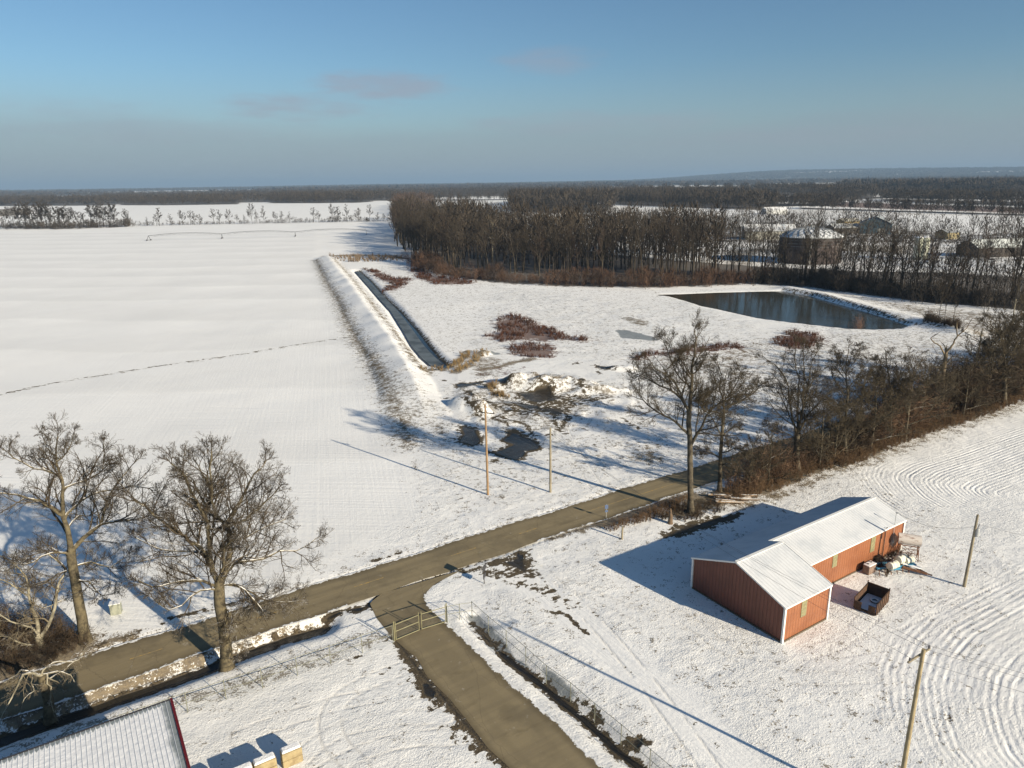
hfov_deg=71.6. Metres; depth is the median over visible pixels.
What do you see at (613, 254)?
bare tree
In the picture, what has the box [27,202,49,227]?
clump tree
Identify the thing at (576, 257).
bare tree
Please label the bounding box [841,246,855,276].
bare tree
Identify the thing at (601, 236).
bare tree
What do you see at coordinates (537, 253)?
bare tree
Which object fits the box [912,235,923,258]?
silo
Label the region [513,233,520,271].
bare tree
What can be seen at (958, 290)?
field tree
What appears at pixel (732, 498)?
log
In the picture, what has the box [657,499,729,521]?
weeds
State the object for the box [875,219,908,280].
bare tree
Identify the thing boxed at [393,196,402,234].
bare tree
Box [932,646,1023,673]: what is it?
overhead wire
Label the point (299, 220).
brush
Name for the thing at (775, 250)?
bare tree
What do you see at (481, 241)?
bare tree
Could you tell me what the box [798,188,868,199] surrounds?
woods
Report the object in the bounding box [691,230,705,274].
bare tree
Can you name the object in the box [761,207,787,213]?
farm shed
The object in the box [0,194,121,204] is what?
woods
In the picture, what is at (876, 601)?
tyre
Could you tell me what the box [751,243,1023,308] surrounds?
woods
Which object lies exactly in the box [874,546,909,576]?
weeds
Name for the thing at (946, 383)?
thicket tree
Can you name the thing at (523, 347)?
scrub
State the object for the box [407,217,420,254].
bare tree
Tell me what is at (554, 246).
bare tree
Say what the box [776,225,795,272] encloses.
bare tree
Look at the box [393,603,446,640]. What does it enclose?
driveway gate
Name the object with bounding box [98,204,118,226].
clump tree
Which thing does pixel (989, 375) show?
thicket tree
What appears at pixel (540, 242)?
bare tree
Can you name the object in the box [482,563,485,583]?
road sign
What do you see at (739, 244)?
bare tree
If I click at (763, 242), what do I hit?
bare tree
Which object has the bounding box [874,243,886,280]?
bare tree
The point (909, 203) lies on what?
woods
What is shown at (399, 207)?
bare tree
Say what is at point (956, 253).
bare tree
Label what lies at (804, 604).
window
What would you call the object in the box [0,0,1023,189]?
sky
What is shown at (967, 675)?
overhead wire
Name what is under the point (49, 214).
clump tree
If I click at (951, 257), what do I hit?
bare tree
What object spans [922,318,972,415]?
dead tree
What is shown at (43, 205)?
clump tree
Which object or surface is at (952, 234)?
farm shed
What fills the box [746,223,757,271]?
bare tree
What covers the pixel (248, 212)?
field tree
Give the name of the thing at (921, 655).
utility pole
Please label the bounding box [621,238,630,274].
bare tree
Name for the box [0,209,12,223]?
clump tree
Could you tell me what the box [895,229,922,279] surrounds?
bare tree
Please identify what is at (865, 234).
bare tree
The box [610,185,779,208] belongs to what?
woods
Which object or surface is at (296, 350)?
ground
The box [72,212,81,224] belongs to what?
clump tree
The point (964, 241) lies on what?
bare tree
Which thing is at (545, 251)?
bare tree
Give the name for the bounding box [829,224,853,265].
bare tree
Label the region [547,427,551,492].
utility pole
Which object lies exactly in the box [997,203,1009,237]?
bare tree
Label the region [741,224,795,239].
farm shed
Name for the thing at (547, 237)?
bare tree
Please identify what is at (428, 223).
bare tree
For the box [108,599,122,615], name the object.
utility cabinet
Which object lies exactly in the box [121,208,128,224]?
clump tree
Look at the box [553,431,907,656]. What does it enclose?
overhead wire
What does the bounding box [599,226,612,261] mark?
bare tree
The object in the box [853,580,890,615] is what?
dump box
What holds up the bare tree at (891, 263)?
on the ground at (296, 350)
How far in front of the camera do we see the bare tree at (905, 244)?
257.94 m
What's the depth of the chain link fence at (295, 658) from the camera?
61.62 m
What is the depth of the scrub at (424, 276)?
321.64 m
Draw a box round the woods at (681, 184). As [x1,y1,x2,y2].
[172,179,919,190]
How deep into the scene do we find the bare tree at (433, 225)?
380.09 m
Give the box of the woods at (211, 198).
[116,192,241,204]
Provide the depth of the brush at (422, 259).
296.78 m
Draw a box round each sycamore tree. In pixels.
[0,541,84,656]
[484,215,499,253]
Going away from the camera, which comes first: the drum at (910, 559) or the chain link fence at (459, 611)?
the chain link fence at (459, 611)
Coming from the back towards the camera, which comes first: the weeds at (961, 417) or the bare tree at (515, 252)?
the bare tree at (515, 252)
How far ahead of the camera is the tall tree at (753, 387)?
95.36 m
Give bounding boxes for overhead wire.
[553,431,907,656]
[559,438,921,647]
[560,441,929,645]
[912,658,1023,692]
[926,649,1023,678]
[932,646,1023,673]
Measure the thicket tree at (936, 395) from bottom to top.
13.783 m
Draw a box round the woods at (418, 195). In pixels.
[389,190,435,231]
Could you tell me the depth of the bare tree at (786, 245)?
300.25 m
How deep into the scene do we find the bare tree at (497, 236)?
352.83 m
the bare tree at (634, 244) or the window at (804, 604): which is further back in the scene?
the bare tree at (634, 244)
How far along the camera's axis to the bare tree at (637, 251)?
318.63 m
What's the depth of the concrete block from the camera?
51.66 m
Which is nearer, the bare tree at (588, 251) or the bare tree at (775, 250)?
the bare tree at (775, 250)
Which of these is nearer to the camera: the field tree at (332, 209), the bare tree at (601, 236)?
the bare tree at (601, 236)
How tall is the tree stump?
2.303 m
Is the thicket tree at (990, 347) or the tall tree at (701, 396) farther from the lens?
the thicket tree at (990, 347)
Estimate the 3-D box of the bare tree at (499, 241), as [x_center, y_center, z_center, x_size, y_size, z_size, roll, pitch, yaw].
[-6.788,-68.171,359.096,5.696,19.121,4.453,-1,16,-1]
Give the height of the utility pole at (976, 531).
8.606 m
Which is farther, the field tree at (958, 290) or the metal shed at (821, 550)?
the field tree at (958, 290)
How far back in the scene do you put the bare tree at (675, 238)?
315.14 m
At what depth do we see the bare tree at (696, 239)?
301.30 m
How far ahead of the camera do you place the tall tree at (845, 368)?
106.51 m
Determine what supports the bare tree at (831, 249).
on the ground at (296, 350)
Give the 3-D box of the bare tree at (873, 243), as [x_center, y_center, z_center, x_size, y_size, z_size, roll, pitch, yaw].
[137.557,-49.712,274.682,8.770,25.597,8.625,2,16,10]
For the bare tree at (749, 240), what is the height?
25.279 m
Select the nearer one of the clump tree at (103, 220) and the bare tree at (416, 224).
the bare tree at (416, 224)
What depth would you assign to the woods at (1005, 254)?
353.97 m
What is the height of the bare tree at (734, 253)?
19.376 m
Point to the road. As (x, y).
(104, 668)
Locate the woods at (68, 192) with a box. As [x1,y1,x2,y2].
[0,166,1023,195]
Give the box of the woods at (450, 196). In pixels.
[359,192,507,200]
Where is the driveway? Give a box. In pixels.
[370,569,600,767]
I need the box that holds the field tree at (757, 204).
[753,202,766,215]
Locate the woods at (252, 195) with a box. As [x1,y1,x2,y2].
[0,177,1023,204]
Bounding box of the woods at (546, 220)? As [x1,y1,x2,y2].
[391,191,746,273]
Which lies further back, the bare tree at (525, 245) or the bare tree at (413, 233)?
the bare tree at (413, 233)
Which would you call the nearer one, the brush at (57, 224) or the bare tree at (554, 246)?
the bare tree at (554, 246)
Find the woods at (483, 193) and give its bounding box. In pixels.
[408,187,602,195]
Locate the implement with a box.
[872,560,931,575]
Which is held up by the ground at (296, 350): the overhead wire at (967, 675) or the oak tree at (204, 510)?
the oak tree at (204, 510)
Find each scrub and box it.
[364,267,412,292]
[409,261,471,284]
[484,312,587,341]
[508,339,555,357]
[634,341,744,359]
[772,329,823,349]
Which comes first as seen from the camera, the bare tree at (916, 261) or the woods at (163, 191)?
the bare tree at (916, 261)
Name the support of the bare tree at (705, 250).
on the ground at (296, 350)
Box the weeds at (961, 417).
[707,388,1023,504]
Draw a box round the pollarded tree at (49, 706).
[0,640,94,732]
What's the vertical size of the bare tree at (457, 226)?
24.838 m
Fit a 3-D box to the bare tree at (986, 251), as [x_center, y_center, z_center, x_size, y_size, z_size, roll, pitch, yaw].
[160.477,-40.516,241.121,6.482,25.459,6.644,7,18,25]
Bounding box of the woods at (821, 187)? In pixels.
[756,180,883,198]
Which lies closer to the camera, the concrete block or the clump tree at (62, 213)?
the concrete block
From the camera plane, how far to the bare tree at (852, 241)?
280.73 m
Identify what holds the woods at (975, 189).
on the ground at (296, 350)
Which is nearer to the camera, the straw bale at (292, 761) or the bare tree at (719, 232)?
the straw bale at (292, 761)
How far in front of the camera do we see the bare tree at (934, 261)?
252.91 m
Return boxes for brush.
[0,217,134,229]
[134,214,390,225]
[328,252,402,261]
[401,244,773,288]
[748,264,1023,311]
[922,307,966,330]
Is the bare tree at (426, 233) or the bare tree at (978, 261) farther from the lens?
the bare tree at (426, 233)
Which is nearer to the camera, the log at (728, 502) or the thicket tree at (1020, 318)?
the log at (728, 502)
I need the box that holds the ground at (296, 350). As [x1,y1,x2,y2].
[0,170,1023,767]
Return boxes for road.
[0,400,916,719]
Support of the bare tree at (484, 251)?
on the ground at (296, 350)
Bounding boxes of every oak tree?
[0,410,180,645]
[95,431,334,671]
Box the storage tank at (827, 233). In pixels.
[779,225,843,264]
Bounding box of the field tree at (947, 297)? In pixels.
[943,276,953,324]
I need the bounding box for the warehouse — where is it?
[0,698,190,767]
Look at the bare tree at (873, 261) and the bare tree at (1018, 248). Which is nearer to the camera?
the bare tree at (1018, 248)
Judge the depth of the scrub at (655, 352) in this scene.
182.09 m
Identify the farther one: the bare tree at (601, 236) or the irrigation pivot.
the irrigation pivot
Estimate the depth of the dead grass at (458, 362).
170.55 m
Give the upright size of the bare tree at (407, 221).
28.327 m
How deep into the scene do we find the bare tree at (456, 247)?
360.33 m
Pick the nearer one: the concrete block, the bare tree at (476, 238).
the concrete block
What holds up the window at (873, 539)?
in the metal shed at (821, 550)
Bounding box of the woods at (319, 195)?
[264,189,377,202]
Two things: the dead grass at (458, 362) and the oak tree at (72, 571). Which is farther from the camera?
the dead grass at (458, 362)
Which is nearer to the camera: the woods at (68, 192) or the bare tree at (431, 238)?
the bare tree at (431, 238)
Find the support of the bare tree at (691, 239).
on the ground at (296, 350)
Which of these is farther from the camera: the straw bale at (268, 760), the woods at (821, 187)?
the woods at (821, 187)
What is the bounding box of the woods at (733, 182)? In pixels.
[609,180,773,185]
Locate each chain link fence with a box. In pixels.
[56,626,393,738]
[446,602,471,622]
[471,601,672,767]
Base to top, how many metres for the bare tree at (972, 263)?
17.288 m
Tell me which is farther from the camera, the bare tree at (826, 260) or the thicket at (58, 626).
the bare tree at (826, 260)
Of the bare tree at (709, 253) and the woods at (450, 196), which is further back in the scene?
the woods at (450, 196)
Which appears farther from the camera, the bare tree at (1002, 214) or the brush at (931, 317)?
the bare tree at (1002, 214)
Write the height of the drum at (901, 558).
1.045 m
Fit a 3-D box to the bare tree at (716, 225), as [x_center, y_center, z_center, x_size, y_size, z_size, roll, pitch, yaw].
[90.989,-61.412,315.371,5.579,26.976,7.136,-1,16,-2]
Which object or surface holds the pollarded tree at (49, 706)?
on the ground at (296, 350)
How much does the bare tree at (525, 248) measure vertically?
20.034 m
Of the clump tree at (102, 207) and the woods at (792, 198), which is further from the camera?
the woods at (792, 198)
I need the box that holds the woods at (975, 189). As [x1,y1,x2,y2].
[871,185,1023,197]
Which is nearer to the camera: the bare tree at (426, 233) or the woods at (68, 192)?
the bare tree at (426, 233)
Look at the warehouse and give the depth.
44.74 m
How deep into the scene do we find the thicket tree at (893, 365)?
117.84 m
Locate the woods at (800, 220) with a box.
[564,203,1023,241]
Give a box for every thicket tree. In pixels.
[722,428,785,483]
[748,419,805,485]
[783,391,863,466]
[804,391,867,464]
[807,365,912,439]
[844,370,922,449]
[849,354,929,428]
[864,345,959,438]
[894,354,972,424]
[915,359,962,415]
[938,354,1001,414]
[941,316,1023,406]
[948,334,1021,397]
[961,284,1023,370]
[967,306,1023,376]
[978,297,1023,390]
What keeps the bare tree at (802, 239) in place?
on the ground at (296, 350)
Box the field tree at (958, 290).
[951,284,961,319]
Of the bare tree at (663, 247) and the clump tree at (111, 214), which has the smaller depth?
the bare tree at (663, 247)
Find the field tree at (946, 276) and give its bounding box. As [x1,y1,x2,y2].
[936,267,949,318]
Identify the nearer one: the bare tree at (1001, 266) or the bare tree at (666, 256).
the bare tree at (1001, 266)
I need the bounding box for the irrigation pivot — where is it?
[146,229,366,240]
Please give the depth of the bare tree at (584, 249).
328.64 m
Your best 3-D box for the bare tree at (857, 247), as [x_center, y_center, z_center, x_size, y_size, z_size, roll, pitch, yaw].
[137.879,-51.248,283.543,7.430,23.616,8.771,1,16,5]
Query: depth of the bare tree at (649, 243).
327.49 m
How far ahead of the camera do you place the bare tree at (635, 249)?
312.38 m
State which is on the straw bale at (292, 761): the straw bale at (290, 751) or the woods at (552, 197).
the straw bale at (290, 751)
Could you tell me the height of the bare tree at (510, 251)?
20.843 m
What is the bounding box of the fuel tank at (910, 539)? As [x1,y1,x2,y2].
[896,532,921,560]
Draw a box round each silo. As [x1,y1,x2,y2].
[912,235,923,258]
[921,234,930,258]
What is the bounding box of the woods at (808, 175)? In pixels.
[586,166,1023,181]
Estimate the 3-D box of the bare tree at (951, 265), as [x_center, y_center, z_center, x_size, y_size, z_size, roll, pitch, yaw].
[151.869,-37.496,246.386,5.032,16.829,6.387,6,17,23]
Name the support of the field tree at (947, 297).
on the ground at (296, 350)
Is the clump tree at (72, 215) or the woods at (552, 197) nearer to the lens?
the clump tree at (72, 215)
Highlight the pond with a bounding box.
[661,291,906,329]
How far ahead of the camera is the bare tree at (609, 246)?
330.74 m
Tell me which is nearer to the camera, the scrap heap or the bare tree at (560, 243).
the scrap heap
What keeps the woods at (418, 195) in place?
on the ground at (296, 350)
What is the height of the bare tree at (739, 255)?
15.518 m
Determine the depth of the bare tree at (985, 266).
247.05 m
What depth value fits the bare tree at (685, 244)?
303.99 m
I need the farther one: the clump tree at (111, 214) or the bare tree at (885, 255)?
the clump tree at (111, 214)
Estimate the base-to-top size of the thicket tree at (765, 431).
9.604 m
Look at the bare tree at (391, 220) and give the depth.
531.91 m
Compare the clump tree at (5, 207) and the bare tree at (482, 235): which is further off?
the clump tree at (5, 207)
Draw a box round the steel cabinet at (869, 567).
[862,560,876,574]
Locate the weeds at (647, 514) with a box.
[603,494,687,531]
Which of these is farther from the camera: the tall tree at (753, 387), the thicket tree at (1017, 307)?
the thicket tree at (1017, 307)
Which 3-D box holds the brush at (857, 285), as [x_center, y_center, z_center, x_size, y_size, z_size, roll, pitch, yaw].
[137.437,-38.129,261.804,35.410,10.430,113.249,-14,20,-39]
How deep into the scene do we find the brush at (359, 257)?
411.81 m
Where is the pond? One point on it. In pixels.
(783, 306)
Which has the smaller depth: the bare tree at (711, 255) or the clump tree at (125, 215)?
the bare tree at (711, 255)
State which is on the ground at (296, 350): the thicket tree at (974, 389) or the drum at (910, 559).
the thicket tree at (974, 389)
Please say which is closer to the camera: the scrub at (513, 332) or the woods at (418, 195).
the scrub at (513, 332)
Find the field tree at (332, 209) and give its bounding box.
[328,204,335,219]
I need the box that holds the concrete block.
[234,762,252,767]
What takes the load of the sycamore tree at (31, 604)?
on the ground at (296, 350)
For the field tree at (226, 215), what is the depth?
810.01 m
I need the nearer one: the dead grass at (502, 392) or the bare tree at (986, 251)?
the dead grass at (502, 392)
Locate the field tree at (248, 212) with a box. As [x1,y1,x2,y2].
[246,203,255,223]
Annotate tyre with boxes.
[870,598,878,603]
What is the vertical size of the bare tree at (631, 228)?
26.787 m
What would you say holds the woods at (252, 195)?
on the ground at (296, 350)
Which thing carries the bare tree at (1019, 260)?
on the ground at (296, 350)
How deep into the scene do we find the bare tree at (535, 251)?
335.23 m
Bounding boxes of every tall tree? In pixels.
[622,307,751,514]
[686,353,774,492]
[753,329,858,474]
[813,336,881,457]
[860,345,926,441]
[976,307,1023,403]
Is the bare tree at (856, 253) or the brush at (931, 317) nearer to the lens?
the brush at (931, 317)
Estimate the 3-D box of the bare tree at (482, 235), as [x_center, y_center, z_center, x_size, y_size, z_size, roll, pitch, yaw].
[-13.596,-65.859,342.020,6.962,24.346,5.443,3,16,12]
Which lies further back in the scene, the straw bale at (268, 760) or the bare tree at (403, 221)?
the bare tree at (403, 221)
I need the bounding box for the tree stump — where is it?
[667,508,672,524]
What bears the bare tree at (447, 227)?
on the ground at (296, 350)
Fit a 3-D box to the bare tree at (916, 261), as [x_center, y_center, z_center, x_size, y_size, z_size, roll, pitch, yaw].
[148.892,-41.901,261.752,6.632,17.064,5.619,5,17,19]
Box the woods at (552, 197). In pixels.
[503,185,620,212]
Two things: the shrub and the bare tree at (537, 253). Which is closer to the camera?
the shrub
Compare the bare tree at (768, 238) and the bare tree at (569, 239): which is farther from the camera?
the bare tree at (569, 239)
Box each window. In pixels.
[800,599,807,617]
[832,554,837,567]
[870,536,875,551]
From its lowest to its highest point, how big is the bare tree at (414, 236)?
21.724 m
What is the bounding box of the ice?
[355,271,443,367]
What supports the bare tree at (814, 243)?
on the ground at (296, 350)
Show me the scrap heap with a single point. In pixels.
(892, 558)
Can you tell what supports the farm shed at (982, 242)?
on the ground at (296, 350)
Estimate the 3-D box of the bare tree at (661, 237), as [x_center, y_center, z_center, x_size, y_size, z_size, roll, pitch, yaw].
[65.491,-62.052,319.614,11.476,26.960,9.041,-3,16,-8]
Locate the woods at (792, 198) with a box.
[769,191,843,206]
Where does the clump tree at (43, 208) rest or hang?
on the ground at (296, 350)
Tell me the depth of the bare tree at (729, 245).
316.07 m
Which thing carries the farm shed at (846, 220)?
on the ground at (296, 350)
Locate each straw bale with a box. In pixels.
[252,752,276,767]
[280,741,301,761]
[281,754,302,767]
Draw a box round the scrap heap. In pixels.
[877,554,902,566]
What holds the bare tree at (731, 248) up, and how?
on the ground at (296, 350)
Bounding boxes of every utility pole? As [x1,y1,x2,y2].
[478,404,494,494]
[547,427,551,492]
[901,646,930,767]
[962,514,979,586]
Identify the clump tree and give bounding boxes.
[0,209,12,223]
[4,206,19,219]
[11,205,26,227]
[14,201,31,226]
[21,204,39,228]
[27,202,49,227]
[35,199,53,226]
[39,203,52,222]
[44,206,59,222]
[56,205,70,223]
[59,207,72,221]
[66,208,76,225]
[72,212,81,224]
[84,204,98,219]
[89,205,103,226]
[92,202,107,226]
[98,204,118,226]
[104,205,115,226]
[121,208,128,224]
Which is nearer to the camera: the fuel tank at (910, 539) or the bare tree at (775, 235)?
the fuel tank at (910, 539)
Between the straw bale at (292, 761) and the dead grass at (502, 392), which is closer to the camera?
the straw bale at (292, 761)
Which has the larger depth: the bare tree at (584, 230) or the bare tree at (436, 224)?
the bare tree at (436, 224)
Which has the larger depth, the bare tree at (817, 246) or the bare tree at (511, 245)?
the bare tree at (511, 245)
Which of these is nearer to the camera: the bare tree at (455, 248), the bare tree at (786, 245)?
the bare tree at (786, 245)
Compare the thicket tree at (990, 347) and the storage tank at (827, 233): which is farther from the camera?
the storage tank at (827, 233)
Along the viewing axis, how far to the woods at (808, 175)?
9265.86 m
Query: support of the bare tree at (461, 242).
on the ground at (296, 350)
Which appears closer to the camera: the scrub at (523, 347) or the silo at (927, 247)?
the scrub at (523, 347)
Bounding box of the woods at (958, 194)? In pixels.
[879,187,1023,204]
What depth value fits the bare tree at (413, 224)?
422.54 m
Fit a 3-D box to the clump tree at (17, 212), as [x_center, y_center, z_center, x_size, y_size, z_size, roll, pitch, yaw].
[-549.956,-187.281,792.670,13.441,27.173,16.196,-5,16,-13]
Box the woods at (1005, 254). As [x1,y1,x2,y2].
[740,221,1023,271]
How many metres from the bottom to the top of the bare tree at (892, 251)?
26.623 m
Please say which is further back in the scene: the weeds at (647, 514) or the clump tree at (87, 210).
the clump tree at (87, 210)
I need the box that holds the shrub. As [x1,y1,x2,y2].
[848,312,865,328]
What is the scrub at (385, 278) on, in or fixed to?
on the ground at (296, 350)
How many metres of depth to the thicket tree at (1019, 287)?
146.62 m
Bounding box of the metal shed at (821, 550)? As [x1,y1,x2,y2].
[690,496,906,643]
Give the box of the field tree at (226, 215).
[224,209,232,220]
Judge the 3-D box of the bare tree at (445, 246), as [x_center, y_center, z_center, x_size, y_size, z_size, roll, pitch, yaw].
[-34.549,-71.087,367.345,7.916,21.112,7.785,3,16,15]
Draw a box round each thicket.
[0,591,94,674]
[709,337,1023,494]
[786,341,1023,470]
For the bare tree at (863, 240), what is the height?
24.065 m
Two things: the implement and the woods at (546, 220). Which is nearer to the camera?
the implement
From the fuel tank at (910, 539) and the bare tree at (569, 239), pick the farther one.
the bare tree at (569, 239)
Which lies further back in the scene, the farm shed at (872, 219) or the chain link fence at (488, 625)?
the farm shed at (872, 219)
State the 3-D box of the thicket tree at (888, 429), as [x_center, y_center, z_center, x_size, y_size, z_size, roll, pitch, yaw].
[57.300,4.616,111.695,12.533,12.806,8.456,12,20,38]
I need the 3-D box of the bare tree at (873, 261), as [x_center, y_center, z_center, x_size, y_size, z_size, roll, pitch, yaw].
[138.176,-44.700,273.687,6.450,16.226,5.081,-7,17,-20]
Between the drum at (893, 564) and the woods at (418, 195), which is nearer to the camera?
the drum at (893, 564)
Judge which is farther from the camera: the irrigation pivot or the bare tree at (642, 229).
the irrigation pivot
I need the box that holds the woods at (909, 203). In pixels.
[796,195,1023,213]
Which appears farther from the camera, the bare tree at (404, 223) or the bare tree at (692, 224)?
the bare tree at (404, 223)
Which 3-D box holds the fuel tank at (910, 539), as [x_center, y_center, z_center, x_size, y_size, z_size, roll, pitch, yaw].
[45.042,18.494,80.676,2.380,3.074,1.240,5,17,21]
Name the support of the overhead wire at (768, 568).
attached to the utility pole at (921, 655)
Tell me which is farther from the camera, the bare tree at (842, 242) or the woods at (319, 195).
the woods at (319, 195)
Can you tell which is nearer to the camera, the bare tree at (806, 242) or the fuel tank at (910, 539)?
the fuel tank at (910, 539)
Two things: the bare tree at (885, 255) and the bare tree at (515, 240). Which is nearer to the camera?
the bare tree at (885, 255)
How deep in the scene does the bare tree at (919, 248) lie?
254.30 m
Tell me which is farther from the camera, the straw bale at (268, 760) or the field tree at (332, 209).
the field tree at (332, 209)
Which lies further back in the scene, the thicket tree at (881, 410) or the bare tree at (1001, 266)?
the bare tree at (1001, 266)
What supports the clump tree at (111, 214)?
on the ground at (296, 350)
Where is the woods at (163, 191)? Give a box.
[48,188,393,195]
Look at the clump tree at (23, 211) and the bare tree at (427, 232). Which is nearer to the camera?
the bare tree at (427, 232)
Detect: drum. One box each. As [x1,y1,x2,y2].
[886,560,899,569]
[894,553,906,563]
[905,555,914,563]
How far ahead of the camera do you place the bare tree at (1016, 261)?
241.29 m
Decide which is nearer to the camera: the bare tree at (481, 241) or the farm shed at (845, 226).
the bare tree at (481, 241)
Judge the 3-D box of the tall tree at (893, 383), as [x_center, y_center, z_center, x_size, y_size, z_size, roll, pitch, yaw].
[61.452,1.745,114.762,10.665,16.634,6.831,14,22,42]
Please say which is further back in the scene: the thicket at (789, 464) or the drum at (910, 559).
the thicket at (789, 464)
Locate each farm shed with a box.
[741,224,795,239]
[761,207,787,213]
[826,223,859,233]
[836,218,859,223]
[859,215,892,233]
[935,228,960,238]
[957,238,1023,256]
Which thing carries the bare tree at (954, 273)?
on the ground at (296, 350)
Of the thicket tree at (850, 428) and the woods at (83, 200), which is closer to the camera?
the thicket tree at (850, 428)
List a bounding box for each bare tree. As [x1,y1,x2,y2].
[384,204,395,240]
[387,204,400,245]
[388,203,400,242]
[390,201,406,244]
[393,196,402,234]
[394,204,406,242]
[396,209,407,249]
[397,215,406,248]
[401,217,408,250]
[404,207,409,245]
[405,224,414,254]
[406,213,417,254]
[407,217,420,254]
[407,221,416,255]
[409,211,422,249]
[415,210,430,252]
[418,204,434,251]
[419,210,439,238]
[422,221,433,252]
[422,227,436,256]
[424,206,443,255]
[433,222,444,248]
[433,233,445,262]
[436,212,449,264]
[438,226,450,263]
[442,212,462,266]
[444,226,453,265]
[444,228,455,267]
[447,219,463,266]
[447,236,460,267]
[450,217,461,254]
[451,234,460,267]
[452,235,464,267]
[461,214,480,269]
[470,218,489,267]
[477,222,488,270]
[477,238,491,269]
[482,234,490,263]
[489,226,498,267]
[494,232,503,254]
[503,234,521,272]
[505,224,518,273]
[512,229,522,270]
[513,226,528,270]
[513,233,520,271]
[515,226,531,269]
[519,232,531,272]
[530,225,547,275]
[530,234,540,272]
[532,239,541,269]
[538,228,555,270]
[540,239,549,271]
[544,229,559,271]
[549,226,564,270]
[556,222,572,271]
[559,218,577,272]
[573,243,580,274]
[575,218,595,273]
[577,223,593,273]
[582,232,596,274]
[589,223,606,259]
[593,224,608,267]
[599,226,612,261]
[604,228,615,272]
[607,243,618,276]
[621,217,644,273]
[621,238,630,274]
[626,224,642,271]
[628,229,649,276]
[630,211,647,277]
[630,235,645,272]
[643,225,659,267]
[645,239,654,266]
[647,220,663,275]
[648,216,670,274]
[657,229,670,269]
[662,217,678,271]
[662,220,682,273]
[663,243,674,278]
[667,227,683,256]
[674,230,694,271]
[677,218,695,273]
[679,226,700,277]
[683,229,696,275]
[684,217,700,272]
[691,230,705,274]
[700,236,715,278]
[706,238,716,265]
[707,227,725,275]
[708,243,719,268]
[712,215,723,274]
[722,239,733,274]
[723,220,747,278]
[724,233,739,271]
[727,239,742,269]
[731,233,746,269]
[732,245,746,280]
[740,221,758,280]
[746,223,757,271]
[749,234,762,276]
[754,222,774,266]
[759,226,773,264]
[765,223,781,265]
[766,237,781,279]
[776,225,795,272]
[780,230,790,269]
[796,222,814,279]
[797,234,812,276]
[801,229,816,273]
[805,218,824,273]
[807,227,829,269]
[807,230,821,266]
[811,223,832,274]
[816,237,834,268]
[825,234,843,265]
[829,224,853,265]
[835,219,854,270]
[838,237,860,273]
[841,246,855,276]
[848,228,867,272]
[849,230,871,275]
[851,234,868,274]
[854,226,879,273]
[857,223,879,277]
[867,247,883,276]
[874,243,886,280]
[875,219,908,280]
[876,222,906,293]
[877,228,901,283]
[877,242,896,281]
[886,226,914,293]
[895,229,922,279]
[901,225,931,280]
[903,254,919,296]
[908,251,926,281]
[909,230,934,281]
[922,243,939,294]
[926,248,942,283]
[928,225,952,280]
[943,251,959,287]
[944,238,966,279]
[946,244,959,279]
[949,231,975,285]
[952,250,972,299]
[960,237,991,302]
[962,249,973,291]
[974,226,997,295]
[977,249,995,284]
[989,255,1009,304]
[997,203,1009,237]
[998,237,1023,297]
[1002,244,1023,291]
[1003,253,1023,298]
[1008,218,1023,297]
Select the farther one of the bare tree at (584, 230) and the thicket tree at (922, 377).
the bare tree at (584, 230)
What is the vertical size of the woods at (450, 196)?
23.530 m
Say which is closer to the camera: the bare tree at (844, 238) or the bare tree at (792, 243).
the bare tree at (844, 238)
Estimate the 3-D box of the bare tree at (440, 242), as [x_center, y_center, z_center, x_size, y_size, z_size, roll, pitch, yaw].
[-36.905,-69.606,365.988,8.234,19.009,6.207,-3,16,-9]
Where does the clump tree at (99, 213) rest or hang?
on the ground at (296, 350)
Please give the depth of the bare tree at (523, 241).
344.42 m
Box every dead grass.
[420,349,474,370]
[450,348,488,370]
[483,377,509,396]
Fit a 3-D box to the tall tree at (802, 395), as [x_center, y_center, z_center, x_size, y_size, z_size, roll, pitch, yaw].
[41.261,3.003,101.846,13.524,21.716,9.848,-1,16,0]
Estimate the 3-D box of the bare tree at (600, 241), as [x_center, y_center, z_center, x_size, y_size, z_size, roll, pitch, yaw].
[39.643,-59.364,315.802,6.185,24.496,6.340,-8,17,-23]
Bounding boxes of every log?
[718,501,743,502]
[731,497,759,500]
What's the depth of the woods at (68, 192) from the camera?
6454.34 m
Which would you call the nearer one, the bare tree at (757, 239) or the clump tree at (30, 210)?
the bare tree at (757, 239)
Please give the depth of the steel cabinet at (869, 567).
77.80 m
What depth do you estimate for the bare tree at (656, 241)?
315.52 m
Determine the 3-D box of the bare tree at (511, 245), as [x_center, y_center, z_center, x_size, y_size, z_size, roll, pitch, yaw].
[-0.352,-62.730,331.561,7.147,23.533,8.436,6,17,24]
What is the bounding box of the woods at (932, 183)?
[841,176,1023,191]
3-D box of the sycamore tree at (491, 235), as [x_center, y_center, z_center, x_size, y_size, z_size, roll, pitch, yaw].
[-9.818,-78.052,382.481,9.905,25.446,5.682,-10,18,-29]
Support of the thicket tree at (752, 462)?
on the ground at (296, 350)
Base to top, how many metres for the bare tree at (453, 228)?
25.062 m
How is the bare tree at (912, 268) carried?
on the ground at (296, 350)

